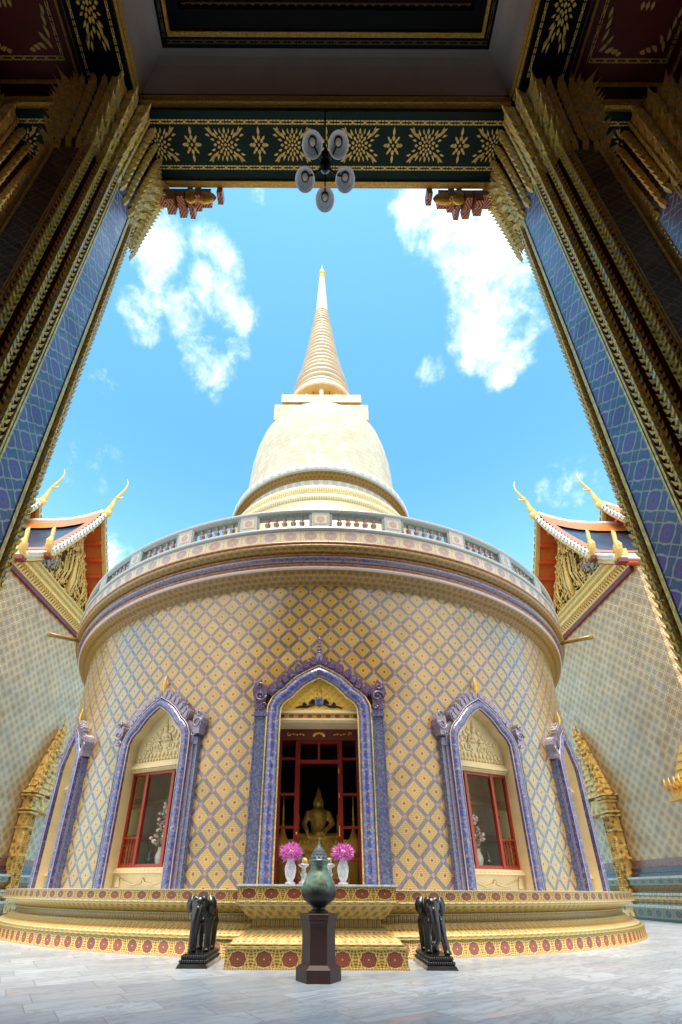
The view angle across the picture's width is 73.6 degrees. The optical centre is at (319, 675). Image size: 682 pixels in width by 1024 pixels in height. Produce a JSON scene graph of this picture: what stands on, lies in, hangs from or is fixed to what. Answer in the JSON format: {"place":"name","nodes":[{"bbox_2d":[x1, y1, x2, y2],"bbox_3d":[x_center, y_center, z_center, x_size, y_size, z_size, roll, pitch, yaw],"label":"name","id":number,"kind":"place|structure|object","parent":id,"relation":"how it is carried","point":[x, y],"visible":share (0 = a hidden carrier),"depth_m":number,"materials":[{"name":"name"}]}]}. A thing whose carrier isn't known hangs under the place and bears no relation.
{"place":"outdoors","nodes":[
{"label":"outdoors","id":0,"kind":"place"},
{"bbox_2d":[0,469,128,915],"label":"chapel","id":1,"kind":"structure","parent":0,"point":[58,571],"depth_m":20.63,"materials":[{"name":"tile"}]},
{"bbox_2d":[0,0,681,679],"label":"portico","id":2,"kind":"structure","parent":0,"point":[548,132],"depth_m":5.04,"materials":[{"name":"blue paint"}]},
{"bbox_2d":[295,112,354,212],"bbox_3d":[0.058,-5.933,5.064,0.628,1.570,0.608,0,-25,0],"label":"chandelier","id":3,"kind":"object","parent":2,"relation":"hanging from","point":[338,146],"visible":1,"depth_m":4.76,"materials":[{"name":"white metal"}]},
{"bbox_2d":[0,905,681,1023],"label":"marble pavement","id":4,"kind":"structure","parent":0,"point":[639,983],"depth_m":4.92,"materials":[{"name":"white stone"}]},
{"bbox_2d":[176,895,220,968],"bbox_3d":[-1.780,3.820,6.885,0.462,0.915,1.000,0,-25,0],"label":"elephant statue","id":5,"kind":"object","parent":4,"relation":"on","point":[200,954],"visible":1,"depth_m":6.69,"materials":[{"name":"black stone"}]},
{"bbox_2d":[296,913,340,983],"bbox_3d":[-0.017,3.346,5.631,0.550,0.720,0.476,0,-25,0],"label":"pedestal","id":6,"kind":"object","parent":4,"relation":"on","point":[318,965],"visible":0.96,"depth_m":5.49,"materials":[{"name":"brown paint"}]},
{"bbox_2d":[301,838,335,913],"bbox_3d":[-0.013,2.600,5.982,0.452,0.930,0.452,0,-25,0],"label":"bronze urn","id":7,"kind":"object","parent":6,"relation":"on","point":[318,890],"visible":1,"depth_m":5.78,"materials":[{"name":"green metal"}]},
{"bbox_2d":[0,269,647,970],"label":"chedi","id":8,"kind":"structure","parent":4,"relation":"on","point":[326,621],"depth_m":10.41,"materials":[{"name":"tile"}]},
{"bbox_2d":[27,709,94,887],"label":"window","id":9,"kind":"structure","parent":8,"relation":"in","point":[53,846],"depth_m":11.58,"materials":[{"name":"tile"}]},
{"bbox_2d":[144,849,153,863],"bbox_3d":[-3.672,4.103,9.709,0.273,0.810,0.280,0,-25,0],"label":"offering stand","id":10,"kind":"object","parent":8,"relation":"on","point":[149,859],"visible":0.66,"depth_m":9.74,"materials":[{"name":"grey metal"}]},
{"bbox_2d":[91,675,208,888],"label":"window","id":11,"kind":"structure","parent":8,"relation":"in","point":[163,738],"depth_m":9.72,"materials":[{"name":"blue tile"}]},
{"bbox_2d":[146,800,167,863],"bbox_3d":[-3.419,3.599,9.778,0.779,1.783,0.785,0,-25,0],"label":"bouquet","id":12,"kind":"object","parent":8,"relation":"on","point":[155,842],"visible":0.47,"depth_m":9.82,"materials":[{"name":"white plant"}]},
{"bbox_2d":[277,799,288,883],"bbox_3d":[-0.777,3.369,9.410,0.355,1.910,0.360,0,-25,0],"label":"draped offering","id":13,"kind":"object","parent":8,"relation":"on","point":[281,876],"visible":0.63,"depth_m":9.14,"materials":[{"name":"gold fabric"}]},
{"bbox_2d":[279,841,302,883],"bbox_3d":[-0.450,2.893,7.067,0.412,0.631,0.413,16,-30,-30],"label":"flower vase","id":14,"kind":"object","parent":8,"relation":"on","point":[292,855],"visible":0.97,"depth_m":7.02,"materials":[{"name":"white stone"}]},
{"bbox_2d":[299,858,308,883],"bbox_3d":[-0.255,3.077,7.172,0.166,0.390,0.170,0,-25,0],"label":"candle holder","id":15,"kind":"object","parent":8,"relation":"on","point":[303,865],"visible":0.84,"depth_m":7.14,"materials":[{"name":"white ceramic"}]},
{"bbox_2d":[286,786,349,883],"bbox_3d":[-0.037,3.503,9.979,1.900,2.158,0.998,0,-25,0],"label":"seated statue","id":16,"kind":"object","parent":8,"relation":"on","point":[318,816],"visible":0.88,"depth_m":9.64,"materials":[{"name":"gold metal"}]},
{"bbox_2d":[243,635,392,884],"bbox_3d":[-0.023,1.639,9.664,2.851,5.263,1.138,0,-25,0],"label":"doorway","id":17,"kind":"structure","parent":8,"relation":"in","point":[319,708],"depth_m":9.34,"materials":[{"name":"blue tile"}]},
{"bbox_2d":[327,858,334,875],"bbox_3d":[0.155,3.079,7.172,0.166,0.390,0.170,0,-25,0],"label":"candle holder","id":18,"kind":"object","parent":8,"relation":"on","point":[330,865],"visible":0.49,"depth_m":7.16,"materials":[{"name":"white ceramic"}]},
{"bbox_2d":[331,843,353,883],"bbox_3d":[0.351,2.897,7.061,0.396,0.625,0.404,-8,-27,18],"label":"flower vase","id":19,"kind":"object","parent":8,"relation":"on","point":[346,852],"visible":0.96,"depth_m":7.02,"materials":[{"name":"white ceramic"}]},
{"bbox_2d":[347,803,358,884],"bbox_3d":[0.703,3.376,9.410,0.355,1.910,0.360,0,-25,0],"label":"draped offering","id":20,"kind":"object","parent":8,"relation":"on","point":[353,865],"visible":0.66,"depth_m":9.13,"materials":[{"name":"gold fabric"}]},
{"bbox_2d":[472,813,485,864],"bbox_3d":[3.341,3.741,9.735,0.620,1.550,0.627,0,-25,0],"label":"bouquet","id":21,"kind":"object","parent":8,"relation":"on","point":[480,835],"visible":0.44,"depth_m":9.78,"materials":[{"name":"white plant"}]},
{"bbox_2d":[484,850,493,865],"bbox_3d":[3.631,4.139,9.709,0.273,0.810,0.280,0,-25,0],"label":"offering stand","id":22,"kind":"object","parent":8,"relation":"on","point":[488,861],"visible":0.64,"depth_m":9.74,"materials":[{"name":"grey metal"}]},
{"bbox_2d":[431,677,546,890],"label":"window","id":23,"kind":"structure","parent":8,"relation":"in","point":[478,741],"depth_m":9.72,"materials":[{"name":"tile"}]},
{"bbox_2d":[545,711,609,890],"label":"window","id":24,"kind":"structure","parent":8,"relation":"in","point":[585,852],"depth_m":11.58,"materials":[{"name":"tile"}]},
{"bbox_2d":[413,896,458,970],"bbox_3d":[1.655,3.811,6.831,0.462,0.915,1.000,0,-25,0],"label":"elephant statue","id":25,"kind":"object","parent":4,"relation":"on","point":[429,955],"visible":1,"depth_m":6.60,"materials":[{"name":"black stone"}]},
{"bbox_2d":[513,472,681,923],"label":"chapel","id":26,"kind":"structure","parent":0,"point":[618,689],"depth_m":19.36,"materials":[{"name":"tile"}]}
]}

